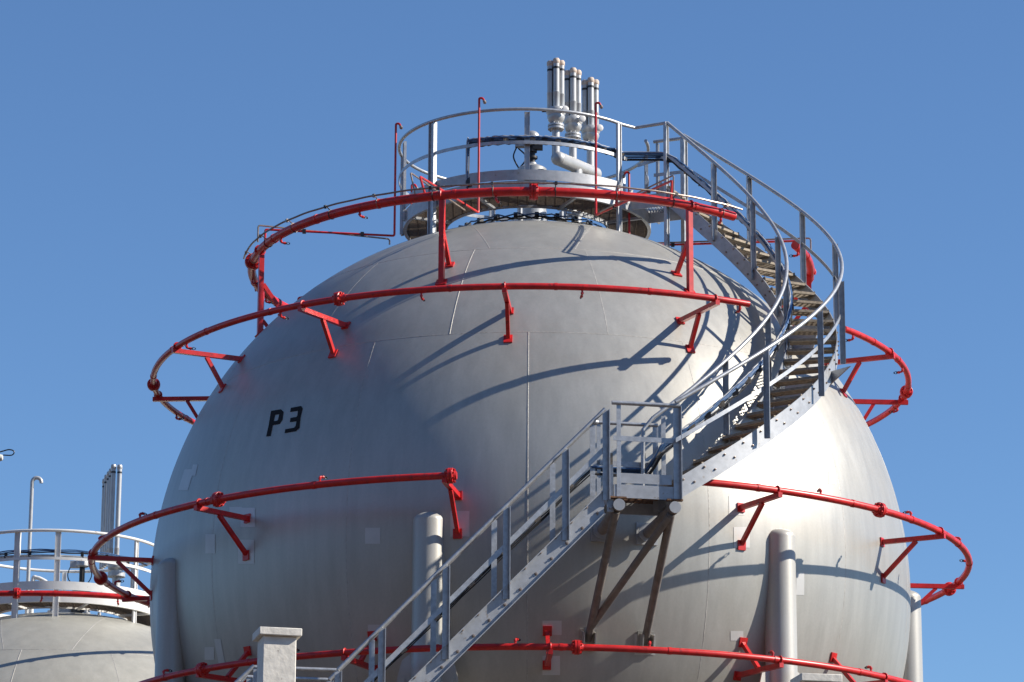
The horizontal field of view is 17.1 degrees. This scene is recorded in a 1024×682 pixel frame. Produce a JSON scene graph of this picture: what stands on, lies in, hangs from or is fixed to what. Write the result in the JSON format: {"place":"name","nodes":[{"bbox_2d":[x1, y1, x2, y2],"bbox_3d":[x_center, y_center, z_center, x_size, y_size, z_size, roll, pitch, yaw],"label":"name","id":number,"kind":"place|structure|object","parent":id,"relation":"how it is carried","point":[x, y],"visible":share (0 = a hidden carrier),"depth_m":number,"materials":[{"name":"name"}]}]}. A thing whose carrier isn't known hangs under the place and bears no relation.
{"place":"outdoors","nodes":[
{"label":"outdoors","id":0,"kind":"place"},
{"bbox_2d":[0,0,1023,681],"label":"sky","id":1,"kind":"structure","parent":0,"point":[146,145],"materials":[{"name":"blue"}]},
{"bbox_2d":[790,673,841,681],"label":"concrete post","id":2,"kind":"object","parent":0,"point":[807,677],"visible":1,"depth_m":46.82,"materials":[{"name":"white concrete"}]},
{"label":"ground","id":3,"kind":"structure","parent":0,"visible":0},
{"bbox_2d":[0,449,14,460],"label":"lamp post","id":4,"kind":"object","parent":3,"relation":"on","point":[1,457],"visible":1,"depth_m":57.16,"materials":[{"name":"metal"}]},
{"bbox_2d":[0,612,154,681],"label":"spherical gas tank","id":5,"kind":"object","parent":3,"relation":"on","point":[60,647],"visible":0.77,"depth_m":69.94,"materials":[{"name":"metal"}]},
{"bbox_2d":[25,476,42,612],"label":"vent pipe","id":6,"kind":"object","parent":5,"relation":"attached to","point":[34,478],"visible":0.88,"depth_m":74.11,"materials":[{"name":"silver metal"}]},
{"bbox_2d":[29,575,47,612],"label":"vent pipe","id":7,"kind":"object","parent":5,"relation":"attached to","point":[35,577],"visible":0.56,"depth_m":73.25,"materials":[{"name":"white metal"}]},
{"bbox_2d":[0,588,148,607],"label":"water spray pipe","id":8,"kind":"object","parent":5,"relation":"attached to","point":[16,593],"visible":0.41,"depth_m":69.12,"materials":[{"name":"red metal"}]},
{"bbox_2d":[0,529,153,626],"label":"service platform","id":9,"kind":"structure","parent":5,"relation":"on","point":[134,612],"depth_m":72.19,"materials":[{"name":"white paint"}]},
{"bbox_2d":[0,549,146,571],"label":"cable tray run","id":10,"kind":"object","parent":9,"relation":"attached to","point":[6,553],"visible":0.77,"depth_m":72.19,"materials":[{"name":"metal"}]},
{"bbox_2d":[67,561,91,612],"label":"level gauge","id":11,"kind":"object","parent":9,"relation":"attached to","point":[81,565],"visible":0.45,"depth_m":73.98,"materials":[{"name":"white metal"}]},
{"bbox_2d":[99,464,125,585],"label":"relief valve stack","id":12,"kind":"object","parent":5,"relation":"on","point":[116,573],"visible":0.75,"depth_m":74.20,"materials":[{"name":"silver metal"}]},
{"bbox_2d":[234,664,254,681],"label":"straight stair flight","id":13,"kind":"object","parent":3,"relation":"on","point":[242,677],"visible":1,"depth_m":48.64,"materials":[{"name":"paint"}]},
{"bbox_2d":[252,626,301,681],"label":"concrete post","id":14,"kind":"object","parent":3,"relation":"on","point":[276,656],"visible":1,"depth_m":46.96,"materials":[{"name":"white concrete"}]},
{"bbox_2d":[246,665,341,681],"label":"stair landing","id":15,"kind":"object","parent":3,"relation":"on","point":[253,677],"visible":0.72,"depth_m":48.88,"materials":[{"name":"paint"}]},
{"bbox_2d":[328,408,609,681],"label":"straight stair flight","id":16,"kind":"object","parent":15,"relation":"on","point":[472,631],"visible":1,"depth_m":49.90,"materials":[{"name":"paint"}]},
{"bbox_2d":[150,220,922,681],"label":"spherical gas tank","id":17,"kind":"object","parent":3,"relation":"on","point":[436,382],"visible":0.88,"depth_m":53.74,"materials":[{"name":"metal"}]},
{"bbox_2d":[87,468,461,606],"bbox_3d":[-4.798,3.758,56.778,4.223,0.920,13.314,6,-16,-21],"label":"water spray pipe","id":18,"kind":"object","parent":17,"relation":"attached to","point":[448,477],"visible":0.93,"depth_m":53.57,"materials":[{"name":"red metal"}]},
{"bbox_2d":[297,184,417,299],"bbox_3d":[-2.828,-1.706,61.945,2.747,1.949,0.108,-10,-18,34],"label":"spray riser","id":19,"kind":"object","parent":17,"relation":"attached to","point":[415,185],"visible":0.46,"depth_m":61.45,"materials":[{"name":"red paint"}]},
{"bbox_2d":[147,282,750,424],"bbox_3d":[-2.508,0.320,56.446,12.697,0.813,4.794,-13,-20,40],"label":"water spray pipe","id":20,"kind":"object","parent":17,"relation":"attached to","point":[336,299],"visible":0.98,"depth_m":54.19,"materials":[{"name":"red metal"}]},
{"bbox_2d":[245,184,736,337],"bbox_3d":[-1.437,-1.068,57.716,9.848,1.681,4.227,-11,-19,36],"label":"water spray pipe","id":21,"kind":"object","parent":17,"relation":"attached to","point":[531,191],"visible":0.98,"depth_m":55.81,"materials":[{"name":"red metal"}]},
{"bbox_2d":[257,123,402,244],"bbox_3d":[-3.158,-2.697,58.973,2.489,2.295,0.451,2,-15,-8],"label":"spray riser","id":22,"kind":"object","parent":21,"relation":"attached to","point":[360,234],"visible":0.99,"depth_m":58.72,"materials":[{"name":"red paint"}]},
{"bbox_2d":[410,97,486,212],"bbox_3d":[-1.067,-3.278,56.931,0.286,2.372,2.304,-7,-17,25],"label":"spray riser","id":23,"kind":"object","parent":21,"relation":"attached to","point":[421,179],"visible":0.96,"depth_m":57.51,"materials":[{"name":"red paint"}]},
{"bbox_2d":[243,181,742,262],"bbox_3d":[-0.881,-2.084,56.723,9.024,0.226,2.770,-5,-16,19],"label":"detection tube","id":24,"kind":"object","parent":21,"relation":"attached to","point":[492,183],"visible":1,"depth_m":55.70,"materials":[{"name":"metal"}]},
{"bbox_2d":[595,102,673,215],"bbox_3d":[2.027,-3.209,57.118,0.157,2.354,2.302,9,-18,-29],"label":"spray riser","id":25,"kind":"object","parent":21,"relation":"attached to","point":[619,203],"visible":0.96,"depth_m":57.49,"materials":[{"name":"red paint"}]},
{"bbox_2d":[139,626,912,681],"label":"water spray pipe","id":26,"kind":"object","parent":17,"relation":"attached to","point":[204,669],"visible":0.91,"depth_m":51.93,"materials":[{"name":"red metal"}]},
{"bbox_2d":[458,209,608,226],"bbox_3d":[0.339,-1.843,60.277,2.794,0.148,2.788,0,-15,0],"label":"cable loop","id":27,"kind":"object","parent":17,"relation":"attached to","point":[556,217],"visible":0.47,"depth_m":59.12,"materials":[{"name":"black rubber"}]},
{"bbox_2d":[398,107,687,251],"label":"service platform","id":28,"kind":"structure","parent":17,"relation":"on","point":[419,219],"depth_m":58.92,"materials":[{"name":"paint"}]},
{"bbox_2d":[513,131,546,220],"bbox_3d":[0.351,-2.760,60.371,0.523,2.024,0.517,-12,-19,37],"label":"level gauge","id":29,"kind":"object","parent":28,"relation":"attached to","point":[534,148],"visible":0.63,"depth_m":60.35,"materials":[{"name":"paint"}]},
{"bbox_2d":[551,151,601,221],"bbox_3d":[1.143,-2.513,60.340,0.317,1.476,1.332,-11,-19,36],"label":"header pipe","id":30,"kind":"object","parent":17,"relation":"on","point":[565,161],"visible":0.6,"depth_m":60.24,"materials":[{"name":"silver metal"}]},
{"bbox_2d":[542,58,568,153],"bbox_3d":[0.767,-4.147,60.343,0.476,1.769,0.356,0,-15,0],"label":"relief valve stack","id":31,"kind":"object","parent":30,"relation":"on","point":[555,85],"visible":0.87,"depth_m":60.31,"materials":[{"name":"silver metal"}]},
{"bbox_2d":[563,67,585,158],"bbox_3d":[1.073,-4.021,60.748,0.476,1.742,0.356,0,-15,0],"label":"relief valve stack","id":32,"kind":"object","parent":30,"relation":"on","point":[572,93],"visible":0.93,"depth_m":60.72,"materials":[{"name":"silver metal"}]},
{"bbox_2d":[580,77,602,165],"bbox_3d":[1.397,-3.895,61.152,0.476,1.712,0.356,0,-15,0],"label":"relief valve stack","id":33,"kind":"object","parent":30,"relation":"on","point":[590,91],"visible":0.69,"depth_m":61.13,"materials":[{"name":"silver metal"}]},
{"bbox_2d":[580,400,682,653],"bbox_3d":[1.769,2.824,51.496,1.222,3.404,2.531,2,-15,-8],"label":"stair landing","id":34,"kind":"object","parent":17,"relation":"attached to","point":[634,499],"visible":0.89,"depth_m":50.98,"materials":[{"name":"metal"}]},
{"bbox_2d":[641,121,850,510],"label":"spiral staircase","id":35,"kind":"structure","parent":17,"relation":"attached to","point":[785,401],"depth_m":54.21,"materials":[{"name":"metal"}]},
{"bbox_2d":[371,135,793,681],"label":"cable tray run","id":36,"kind":"object","parent":35,"relation":"attached to","point":[734,391],"visible":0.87,"depth_m":53.02,"materials":[{"name":"metal"}]},
{"bbox_2d":[782,241,815,325],"bbox_3d":[4.828,-0.258,60.517,0.884,1.642,5.256,2,-15,-8],"label":"water spray pipe","id":37,"kind":"object","parent":17,"relation":"attached to","point":[810,268],"visible":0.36,"depth_m":59.25,"materials":[{"name":"red metal"}]},
{"bbox_2d":[622,171,811,249],"bbox_3d":[3.539,-2.250,59.084,3.277,1.548,0.091,-1,-15,6],"label":"spray riser","id":38,"kind":"object","parent":37,"relation":"attached to","point":[678,243],"visible":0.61,"depth_m":58.98,"materials":[{"name":"red paint"}]},
{"bbox_2d":[702,479,972,605],"bbox_3d":[6.010,3.897,57.117,3.302,0.920,12.400,-4,-16,15],"label":"water spray pipe","id":39,"kind":"object","parent":17,"relation":"attached to","point":[879,509],"visible":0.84,"depth_m":53.93,"materials":[{"name":"red metal"}]},
{"bbox_2d":[824,326,912,426],"bbox_3d":[5.967,1.138,59.317,2.060,0.812,8.066,0,-15,0],"label":"water spray pipe","id":40,"kind":"object","parent":17,"relation":"attached to","point":[906,390],"visible":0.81,"depth_m":57.48,"materials":[{"name":"red metal"}]}
]}

